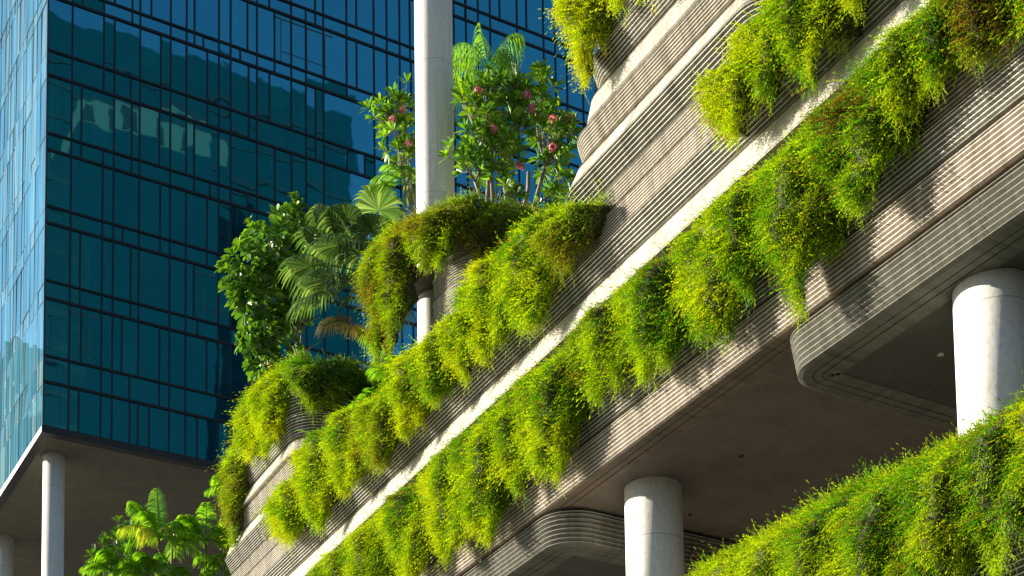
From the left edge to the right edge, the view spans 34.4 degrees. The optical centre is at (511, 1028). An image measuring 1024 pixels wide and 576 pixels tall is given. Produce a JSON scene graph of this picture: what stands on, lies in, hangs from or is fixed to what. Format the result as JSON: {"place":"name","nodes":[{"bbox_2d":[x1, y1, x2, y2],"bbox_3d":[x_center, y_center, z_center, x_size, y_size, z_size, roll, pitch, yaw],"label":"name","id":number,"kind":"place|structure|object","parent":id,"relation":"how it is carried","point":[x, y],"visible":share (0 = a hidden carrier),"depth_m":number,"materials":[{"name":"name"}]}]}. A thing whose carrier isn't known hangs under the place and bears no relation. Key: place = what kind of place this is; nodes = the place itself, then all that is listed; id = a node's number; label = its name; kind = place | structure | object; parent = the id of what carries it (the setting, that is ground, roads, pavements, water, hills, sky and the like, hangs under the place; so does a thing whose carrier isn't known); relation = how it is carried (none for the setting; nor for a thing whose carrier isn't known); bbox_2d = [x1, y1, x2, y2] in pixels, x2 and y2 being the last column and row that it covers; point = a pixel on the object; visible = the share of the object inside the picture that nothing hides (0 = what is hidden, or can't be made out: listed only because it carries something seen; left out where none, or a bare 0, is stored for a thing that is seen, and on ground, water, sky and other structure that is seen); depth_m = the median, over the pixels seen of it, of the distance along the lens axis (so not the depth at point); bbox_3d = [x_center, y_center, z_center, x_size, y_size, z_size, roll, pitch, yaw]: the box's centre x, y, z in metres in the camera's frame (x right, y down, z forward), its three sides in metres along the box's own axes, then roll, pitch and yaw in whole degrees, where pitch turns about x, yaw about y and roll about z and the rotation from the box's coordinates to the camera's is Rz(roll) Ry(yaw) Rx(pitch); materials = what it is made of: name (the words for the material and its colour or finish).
{"place":"outdoors","nodes":[
{"label":"outdoors","id":0,"kind":"place"},
{"bbox_2d":[0,0,598,575],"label":"glass tower","id":1,"kind":"structure","parent":0,"point":[154,154],"depth_m":80.18,"materials":[{"name":"glass"}]},
{"bbox_2d":[44,383,67,429],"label":"window pane","id":2,"kind":"structure","parent":1,"relation":"in","point":[56,397],"depth_m":75.76,"materials":[{"name":"blue glass"}]},
{"bbox_2d":[45,299,68,358],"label":"window pane","id":3,"kind":"structure","parent":1,"relation":"in","point":[57,313],"depth_m":76.11,"materials":[{"name":"blue glass"}]},
{"bbox_2d":[46,224,69,283],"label":"window pane","id":4,"kind":"structure","parent":1,"relation":"in","point":[57,244],"depth_m":76.45,"materials":[{"name":"blue glass"}]},
{"bbox_2d":[47,151,69,209],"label":"window pane","id":5,"kind":"structure","parent":1,"relation":"in","point":[58,165],"depth_m":76.79,"materials":[{"name":"blue glass"}]},
{"bbox_2d":[48,76,70,137],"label":"window pane","id":6,"kind":"structure","parent":1,"relation":"in","point":[59,91],"depth_m":77.14,"materials":[{"name":"blue glass"}]},
{"bbox_2d":[49,0,71,55],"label":"window pane","id":7,"kind":"structure","parent":1,"relation":"in","point":[60,13],"depth_m":77.52,"materials":[{"name":"blue glass"}]},
{"bbox_2d":[72,158,101,218],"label":"window pane","id":8,"kind":"structure","parent":1,"relation":"in","point":[86,177],"depth_m":77.46,"materials":[{"name":"blue glass"}]},
{"bbox_2d":[73,6,102,65],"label":"window pane","id":9,"kind":"structure","parent":1,"relation":"in","point":[88,25],"depth_m":78.19,"materials":[{"name":"blue glass"}]},
{"bbox_2d":[79,391,99,436],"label":"window pane","id":10,"kind":"structure","parent":1,"relation":"in","point":[89,410],"depth_m":76.54,"materials":[{"name":"blue glass"}]},
{"bbox_2d":[81,233,100,292],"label":"window pane","id":11,"kind":"structure","parent":1,"relation":"in","point":[90,245],"depth_m":77.24,"materials":[{"name":"blue glass"}]},
{"bbox_2d":[82,308,100,365],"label":"window pane","id":12,"kind":"structure","parent":1,"relation":"in","point":[95,324],"depth_m":76.92,"materials":[{"name":"blue glass"}]},
{"bbox_2d":[82,87,112,149],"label":"window pane","id":13,"kind":"structure","parent":1,"relation":"in","point":[97,117],"depth_m":78.05,"materials":[{"name":"blue glass"}]},
{"bbox_2d":[114,243,129,299],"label":"window pane","id":14,"kind":"structure","parent":1,"relation":"in","point":[121,252],"depth_m":77.98,"materials":[{"name":"blue glass"}]},
{"bbox_2d":[115,97,130,155],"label":"window pane","id":15,"kind":"structure","parent":1,"relation":"in","point":[122,107],"depth_m":78.65,"materials":[{"name":"blue glass"}]},
{"bbox_2d":[114,171,138,228],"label":"window pane","id":16,"kind":"structure","parent":1,"relation":"in","point":[126,186],"depth_m":78.40,"materials":[{"name":"blue glass"}]},
{"bbox_2d":[116,20,139,77],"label":"window pane","id":17,"kind":"structure","parent":1,"relation":"in","point":[127,36],"depth_m":79.13,"materials":[{"name":"blue glass"}]},
{"bbox_2d":[123,319,137,374],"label":"window pane","id":18,"kind":"structure","parent":1,"relation":"in","point":[130,328],"depth_m":77.82,"materials":[{"name":"blue glass"}]},
{"bbox_2d":[139,323,158,379],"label":"window pane","id":19,"kind":"structure","parent":1,"relation":"in","point":[148,335],"depth_m":78.28,"materials":[{"name":"blue glass"}]},
{"bbox_2d":[140,106,158,163],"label":"window pane","id":20,"kind":"structure","parent":1,"relation":"in","point":[149,117],"depth_m":79.30,"materials":[{"name":"blue glass"}]},
{"bbox_2d":[140,178,159,234],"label":"window pane","id":21,"kind":"structure","parent":1,"relation":"in","point":[149,191],"depth_m":78.97,"materials":[{"name":"blue glass"}]},
{"bbox_2d":[141,29,159,84],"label":"window pane","id":22,"kind":"structure","parent":1,"relation":"in","point":[150,42],"depth_m":79.69,"materials":[{"name":"blue glass"}]},
{"bbox_2d":[140,250,168,309],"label":"window pane","id":23,"kind":"structure","parent":1,"relation":"in","point":[154,268],"depth_m":78.76,"materials":[{"name":"blue glass"}]},
{"bbox_2d":[150,407,167,450],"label":"window pane","id":24,"kind":"structure","parent":1,"relation":"in","point":[158,417],"depth_m":78.19,"materials":[{"name":"blue glass"}]},
{"bbox_2d":[170,258,184,313],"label":"window pane","id":25,"kind":"structure","parent":1,"relation":"in","point":[177,304],"depth_m":79.34,"materials":[{"name":"blue glass"}]},
{"bbox_2d":[170,331,184,386],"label":"window pane","id":26,"kind":"structure","parent":1,"relation":"in","point":[177,340],"depth_m":78.99,"materials":[{"name":"blue glass"}]},
{"bbox_2d":[171,115,185,171],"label":"window pane","id":27,"kind":"structure","parent":1,"relation":"in","point":[178,125],"depth_m":80.00,"materials":[{"name":"blue glass"}]},
{"bbox_2d":[186,335,205,391],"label":"window pane","id":28,"kind":"structure","parent":1,"relation":"in","point":[195,347],"depth_m":79.46,"materials":[{"name":"blue glass"}]},
{"bbox_2d":[187,193,205,248],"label":"window pane","id":29,"kind":"structure","parent":1,"relation":"in","point":[196,205],"depth_m":80.14,"materials":[{"name":"blue glass"}]},
{"bbox_2d":[187,45,206,99],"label":"window pane","id":30,"kind":"structure","parent":1,"relation":"in","point":[197,58],"depth_m":80.87,"materials":[{"name":"blue glass"}]},
{"bbox_2d":[195,123,217,181],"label":"window pane","id":31,"kind":"structure","parent":1,"relation":"in","point":[206,138],"depth_m":80.73,"materials":[{"name":"blue glass"}]},
{"bbox_2d":[195,265,217,322],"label":"window pane","id":32,"kind":"structure","parent":1,"relation":"in","point":[210,283],"depth_m":80.04,"materials":[{"name":"blue glass"}]},
{"bbox_2d":[196,0,217,38],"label":"window pane","id":33,"kind":"structure","parent":1,"relation":"in","point":[206,10],"depth_m":81.42,"materials":[{"name":"blue glass"}]},
{"bbox_2d":[198,418,216,461],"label":"window pane","id":34,"kind":"structure","parent":1,"relation":"in","point":[207,429],"depth_m":79.38,"materials":[{"name":"blue glass"}]},
{"bbox_2d":[186,390,229,421],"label":"window pane","id":35,"kind":"structure","parent":1,"relation":"in","point":[196,403],"depth_m":79.55,"materials":[{"name":"blue glass"}]},
{"bbox_2d":[232,60,247,113],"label":"window pane","id":36,"kind":"structure","parent":1,"relation":"in","point":[239,70],"depth_m":81.96,"materials":[{"name":"blue glass"}]},
{"bbox_2d":[232,135,255,193],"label":"window pane","id":37,"kind":"structure","parent":1,"relation":"in","point":[243,150],"depth_m":81.70,"materials":[{"name":"blue glass"}]},
{"bbox_2d":[258,143,273,199],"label":"window pane","id":38,"kind":"structure","parent":1,"relation":"in","point":[265,154],"depth_m":82.26,"materials":[{"name":"blue glass"}]},
{"bbox_2d":[258,6,273,57],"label":"window pane","id":39,"kind":"structure","parent":1,"relation":"in","point":[265,17],"depth_m":82.96,"materials":[{"name":"blue glass"}]},
{"bbox_2d":[270,73,290,127],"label":"window pane","id":40,"kind":"structure","parent":1,"relation":"in","point":[280,88],"depth_m":83.05,"materials":[{"name":"blue glass"}]},
{"bbox_2d":[258,120,304,154],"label":"window pane","id":41,"kind":"structure","parent":1,"relation":"in","point":[268,133],"depth_m":82.88,"materials":[{"name":"blue glass"}]},
{"bbox_2d":[276,149,290,202],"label":"window pane","id":42,"kind":"structure","parent":1,"relation":"in","point":[283,159],"depth_m":82.74,"materials":[{"name":"blue glass"}]},
{"bbox_2d":[324,30,345,83],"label":"window pane","id":43,"kind":"structure","parent":1,"relation":"in","point":[335,47],"depth_m":84.87,"materials":[{"name":"blue glass"}]},
{"bbox_2d":[325,165,373,214],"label":"window pane","id":44,"kind":"structure","parent":1,"relation":"in","point":[341,186],"depth_m":84.37,"materials":[{"name":"blue glass"}]},
{"bbox_2d":[325,92,373,154],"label":"window pane","id":45,"kind":"structure","parent":1,"relation":"in","point":[344,125],"depth_m":84.91,"materials":[{"name":"blue glass"}]},
{"bbox_2d":[225,0,1023,575],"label":"planted podium building","id":46,"kind":"structure","parent":0,"point":[909,336],"depth_m":26.25,"materials":[{"name":"grey concrete"}]},
{"bbox_2d":[84,515,151,575],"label":"broad leaved shrub","id":47,"kind":"object","parent":46,"relation":"on","point":[103,539],"visible":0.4,"depth_m":49.08,"materials":[{"name":"green plant"}]},
{"bbox_2d":[110,552,176,575],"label":"feather palm","id":48,"kind":"object","parent":46,"relation":"on","point":[155,565],"visible":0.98,"depth_m":47.41,"materials":[{"name":"green plant"}]},
{"bbox_2d":[116,488,202,562],"bbox_3d":[-10.358,-13.215,48.575,2.623,5.465,1.986,2,-6,-30],"label":"feather palm","id":49,"kind":"object","parent":46,"relation":"on","point":[149,519],"visible":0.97,"depth_m":48.67,"materials":[{"name":"green plant"}]},
{"bbox_2d":[167,502,231,568],"bbox_3d":[-9.088,-12.999,48.671,2.220,5.023,1.709,-1,-5,-3],"label":"feather palm","id":50,"kind":"object","parent":46,"relation":"on","point":[217,535],"visible":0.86,"depth_m":48.89,"materials":[{"name":"green plant"}]},
{"bbox_2d":[209,431,250,553],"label":"trailing plant","id":51,"kind":"object","parent":46,"relation":"attached to","point":[235,490],"visible":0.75,"depth_m":44.02,"materials":[{"name":"green plant"}]},
{"bbox_2d":[222,376,262,471],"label":"trailing plant","id":52,"kind":"object","parent":46,"relation":"attached to","point":[243,442],"visible":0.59,"depth_m":42.84,"materials":[{"name":"green plant"}]},
{"bbox_2d":[214,191,321,381],"bbox_3d":[-7.069,-17.812,48.647,3.548,14.534,2.312,2,-6,-30],"label":"broad leaved tree","id":53,"kind":"object","parent":46,"relation":"on","point":[263,338],"visible":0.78,"depth_m":48.56,"materials":[{"name":"green plant"}]},
{"bbox_2d":[232,345,313,469],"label":"trailing plant","id":54,"kind":"object","parent":46,"relation":"attached to","point":[267,401],"visible":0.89,"depth_m":41.45,"materials":[{"name":"green plant"}]},
{"bbox_2d":[250,473,305,556],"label":"trailing plant","id":55,"kind":"object","parent":46,"relation":"attached to","point":[284,525],"visible":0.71,"depth_m":39.42,"materials":[{"name":"green plant"}]},
{"bbox_2d":[279,407,340,540],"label":"trailing plant","id":56,"kind":"object","parent":46,"relation":"attached to","point":[315,503],"visible":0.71,"depth_m":37.76,"materials":[{"name":"green plant"}]},
{"bbox_2d":[277,346,365,427],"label":"trailing plant","id":57,"kind":"object","parent":46,"relation":"attached to","point":[314,384],"visible":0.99,"depth_m":40.60,"materials":[{"name":"green plant"}]},
{"bbox_2d":[274,181,417,363],"bbox_3d":[-3.856,-17.284,46.800,3.347,13.398,5.927,-4,-7,33],"label":"fan palm","id":58,"kind":"object","parent":46,"relation":"on","point":[331,243],"visible":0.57,"depth_m":46.10,"materials":[{"name":"green plant"}]},
{"bbox_2d":[313,388,381,505],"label":"trailing plant","id":59,"kind":"object","parent":46,"relation":"attached to","point":[344,473],"visible":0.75,"depth_m":36.27,"materials":[{"name":"green plant"}]},
{"bbox_2d":[327,510,399,575],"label":"trailing plant","id":60,"kind":"object","parent":46,"relation":"attached to","point":[360,553],"visible":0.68,"depth_m":34.82,"materials":[{"name":"green plant"}]},
{"bbox_2d":[335,379,415,487],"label":"trailing plant","id":61,"kind":"object","parent":46,"relation":"attached to","point":[375,439],"visible":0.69,"depth_m":34.58,"materials":[{"name":"green plant"}]},
{"bbox_2d":[348,216,402,368],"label":"trailing plant","id":62,"kind":"object","parent":46,"relation":"attached to","point":[373,337],"visible":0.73,"depth_m":41.58,"materials":[{"name":"green plant"}]},
{"bbox_2d":[358,72,415,215],"bbox_3d":[-3.182,-23.770,46.176,2.381,5.502,1.758,2,-6,-30],"label":"flowering tree","id":63,"kind":"object","parent":46,"relation":"on","point":[401,120],"visible":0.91,"depth_m":46.26,"materials":[{"name":"green plant"}]},
{"bbox_2d":[366,163,415,220],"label":"feather palm","id":64,"kind":"object","parent":46,"relation":"on","point":[396,171],"visible":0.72,"depth_m":46.79,"materials":[{"name":"green plant"}]},
{"bbox_2d":[363,203,421,358],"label":"trailing plant","id":65,"kind":"object","parent":46,"relation":"attached to","point":[398,294],"visible":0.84,"depth_m":40.86,"materials":[{"name":"green plant"}]},
{"bbox_2d":[364,346,435,445],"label":"trailing plant","id":66,"kind":"object","parent":46,"relation":"attached to","point":[411,411],"visible":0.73,"depth_m":33.48,"materials":[{"name":"green foliage"},{"name":"thin plant stems"}]},
{"bbox_2d":[363,469,442,575],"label":"trailing plant","id":67,"kind":"object","parent":46,"relation":"attached to","point":[405,537],"visible":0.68,"depth_m":33.01,"materials":[{"name":"green plant"}]},
{"bbox_2d":[385,305,471,416],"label":"trailing plant","id":68,"kind":"object","parent":46,"relation":"attached to","point":[431,385],"visible":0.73,"depth_m":32.27,"materials":[{"name":"green foliage"},{"name":"thin plant stems"}]},
{"bbox_2d":[389,182,481,279],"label":"trailing plant","id":69,"kind":"object","parent":46,"relation":"attached to","point":[433,241],"visible":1,"depth_m":39.52,"materials":[{"name":"green foliage"},{"name":"thin plant stems"}]},
{"bbox_2d":[407,421,476,574],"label":"trailing plant","id":70,"kind":"object","parent":46,"relation":"attached to","point":[442,529],"visible":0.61,"depth_m":31.64,"materials":[{"name":"green foliage"},{"name":"thin plant stems"}]},
{"bbox_2d":[423,298,494,392],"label":"trailing plant","id":71,"kind":"object","parent":46,"relation":"attached to","point":[455,361],"visible":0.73,"depth_m":31.28,"materials":[{"name":"green foliage"},{"name":"thin plant stems"}]},
{"bbox_2d":[422,403,513,561],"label":"trailing plant","id":72,"kind":"object","parent":46,"relation":"attached to","point":[480,505],"visible":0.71,"depth_m":30.27,"materials":[{"name":"green foliage"},{"name":"thin plant stems"}]},
{"bbox_2d":[439,237,522,378],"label":"trailing plant","id":73,"kind":"object","parent":46,"relation":"attached to","point":[485,341],"visible":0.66,"depth_m":30.36,"materials":[{"name":"green foliage"},{"name":"thin plant stems"}]},
{"bbox_2d":[437,72,549,214],"bbox_3d":[-0.425,-22.010,41.719,2.676,4.433,2.336,-2,-6,8],"label":"flowering tree","id":74,"kind":"object","parent":46,"relation":"on","point":[485,120],"visible":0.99,"depth_m":41.62,"materials":[{"name":"green plant"}]},
{"bbox_2d":[442,186,547,261],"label":"trailing plant","id":75,"kind":"object","parent":46,"relation":"attached to","point":[489,218],"visible":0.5,"depth_m":39.29,"materials":[{"name":"green foliage"},{"name":"thin plant stems"}]},
{"bbox_2d":[471,373,530,508],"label":"trailing plant","id":76,"kind":"object","parent":46,"relation":"attached to","point":[489,417],"visible":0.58,"depth_m":29.39,"materials":[{"name":"green foliage"},{"name":"thin plant stems"}]},
{"bbox_2d":[453,22,548,201],"bbox_3d":[-0.451,-23.537,44.744,3.150,7.982,1.975,-1,-5,3],"label":"feather palm","id":77,"kind":"object","parent":46,"relation":"on","point":[506,61],"visible":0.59,"depth_m":44.72,"materials":[{"name":"green plant"}]},
{"bbox_2d":[453,57,583,213],"bbox_3d":[0.273,-22.692,43.265,4.150,6.074,2.098,2,-6,-30],"label":"flowering tree","id":78,"kind":"object","parent":46,"relation":"on","point":[542,115],"visible":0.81,"depth_m":43.21,"materials":[{"name":"green plant"}]},
{"bbox_2d":[469,185,576,346],"bbox_3d":[0.351,-13.247,29.185,1.698,2.646,2.978,2,-6,-30],"label":"trailing plant","id":79,"kind":"object","parent":46,"relation":"attached to","point":[526,294],"visible":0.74,"depth_m":28.93,"materials":[{"name":"green plant"}]},
{"bbox_2d":[493,326,596,497],"bbox_3d":[0.681,-10.419,28.372,1.729,2.875,3.344,2,-6,-30],"label":"trailing plant","id":80,"kind":"object","parent":46,"relation":"attached to","point":[550,420],"visible":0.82,"depth_m":28.01,"materials":[{"name":"green plant"}]},
{"bbox_2d":[516,180,611,289],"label":"trailing plant","id":81,"kind":"object","parent":46,"relation":"attached to","point":[576,229],"visible":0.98,"depth_m":27.87,"materials":[{"name":"green plant"}]},
{"bbox_2d":[538,0,615,101],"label":"trailing plant","id":82,"kind":"object","parent":46,"relation":"attached to","point":[584,25],"visible":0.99,"depth_m":27.61,"materials":[{"name":"green plant"}]},
{"bbox_2d":[545,294,641,418],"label":"trailing plant","id":83,"kind":"object","parent":46,"relation":"attached to","point":[598,373],"visible":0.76,"depth_m":26.60,"materials":[{"name":"green plant"}]},
{"bbox_2d":[594,226,702,395],"bbox_3d":[2.152,-10.904,25.524,1.824,2.473,2.548,2,-6,-30],"label":"trailing plant","id":84,"kind":"object","parent":46,"relation":"attached to","point":[640,300],"visible":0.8,"depth_m":25.21,"materials":[{"name":"green plant"}]},
{"bbox_2d":[650,186,762,360],"bbox_3d":[2.946,-11.016,24.130,1.745,2.667,2.517,2,-6,-30],"label":"trailing plant","id":85,"kind":"object","parent":46,"relation":"attached to","point":[705,302],"visible":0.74,"depth_m":23.99,"materials":[{"name":"green plant"}]},
{"bbox_2d":[682,521,768,575],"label":"trailing plant","id":86,"kind":"object","parent":46,"relation":"attached to","point":[709,567],"visible":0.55,"depth_m":23.97,"materials":[{"name":"green plant"}]},
{"bbox_2d":[687,149,780,319],"bbox_3d":[3.335,-11.248,23.400,1.759,2.334,2.062,2,-6,-30],"label":"trailing plant","id":87,"kind":"object","parent":46,"relation":"attached to","point":[740,258],"visible":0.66,"depth_m":23.27,"materials":[{"name":"green plant"}]},
{"bbox_2d":[686,44,786,159],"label":"trailing plant","id":88,"kind":"object","parent":46,"relation":"attached to","point":[724,107],"visible":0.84,"depth_m":23.59,"materials":[{"name":"green plant"}]},
{"bbox_2d":[710,493,813,575],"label":"trailing plant","id":89,"kind":"object","parent":46,"relation":"attached to","point":[750,564],"visible":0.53,"depth_m":22.73,"materials":[{"name":"green plant"}]},
{"bbox_2d":[713,1,821,116],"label":"trailing plant","id":90,"kind":"object","parent":46,"relation":"attached to","point":[768,70],"visible":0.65,"depth_m":22.93,"materials":[{"name":"green plant"}]},
{"bbox_2d":[719,85,857,336],"bbox_3d":[3.890,-10.936,22.441,1.735,3.162,2.314,2,-6,-30],"label":"trailing plant","id":91,"kind":"object","parent":46,"relation":"attached to","point":[799,231],"visible":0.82,"depth_m":22.18,"materials":[{"name":"green plant"}]},
{"bbox_2d":[738,0,870,103],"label":"trailing plant","id":92,"kind":"object","parent":46,"relation":"attached to","point":[803,26],"visible":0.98,"depth_m":22.15,"materials":[{"name":"green plant"}]},
{"bbox_2d":[756,456,898,575],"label":"trailing plant","id":93,"kind":"object","parent":46,"relation":"attached to","point":[802,553],"visible":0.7,"depth_m":21.64,"materials":[{"name":"green plant"}]},
{"bbox_2d":[770,34,933,233],"bbox_3d":[4.535,-11.334,21.302,1.608,2.469,2.854,2,-6,-30],"label":"trailing plant","id":94,"kind":"object","parent":46,"relation":"attached to","point":[851,152],"visible":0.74,"depth_m":21.11,"materials":[{"name":"green plant"}]},
{"bbox_2d":[813,434,951,575],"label":"trailing plant","id":95,"kind":"object","parent":46,"relation":"attached to","point":[868,553],"visible":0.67,"depth_m":20.58,"materials":[{"name":"green plant"}]},
{"bbox_2d":[825,6,961,148],"bbox_3d":[4.896,-11.808,20.538,1.754,1.708,2.208,2,-6,-30],"label":"trailing plant","id":96,"kind":"object","parent":46,"relation":"attached to","point":[905,101],"visible":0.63,"depth_m":20.43,"materials":[{"name":"green plant"}]},
{"bbox_2d":[878,0,988,113],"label":"trailing plant","id":97,"kind":"object","parent":46,"relation":"attached to","point":[920,30],"visible":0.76,"depth_m":19.85,"materials":[{"name":"green leaves"},{"name":"woody stems"}]},
{"bbox_2d":[868,390,1018,575],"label":"trailing plant","id":98,"kind":"object","parent":46,"relation":"attached to","point":[930,506],"visible":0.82,"depth_m":19.64,"materials":[{"name":"green leaves"},{"name":"woody stems"}]},
{"bbox_2d":[915,387,1023,575],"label":"trailing plant","id":99,"kind":"object","parent":46,"relation":"attached to","point":[1004,524],"visible":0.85,"depth_m":18.93,"materials":[{"name":"green plant"}]},
{"bbox_2d":[925,0,1023,84],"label":"trailing plant","id":100,"kind":"object","parent":46,"relation":"attached to","point":[972,17],"visible":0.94,"depth_m":19.27,"materials":[{"name":"green leaves"},{"name":"woody stems"}]},
{"bbox_2d":[981,370,1023,540],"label":"trailing plant","id":101,"kind":"object","parent":46,"relation":"attached to","point":[1014,416],"visible":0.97,"depth_m":18.44,"materials":[{"name":"green plant"}]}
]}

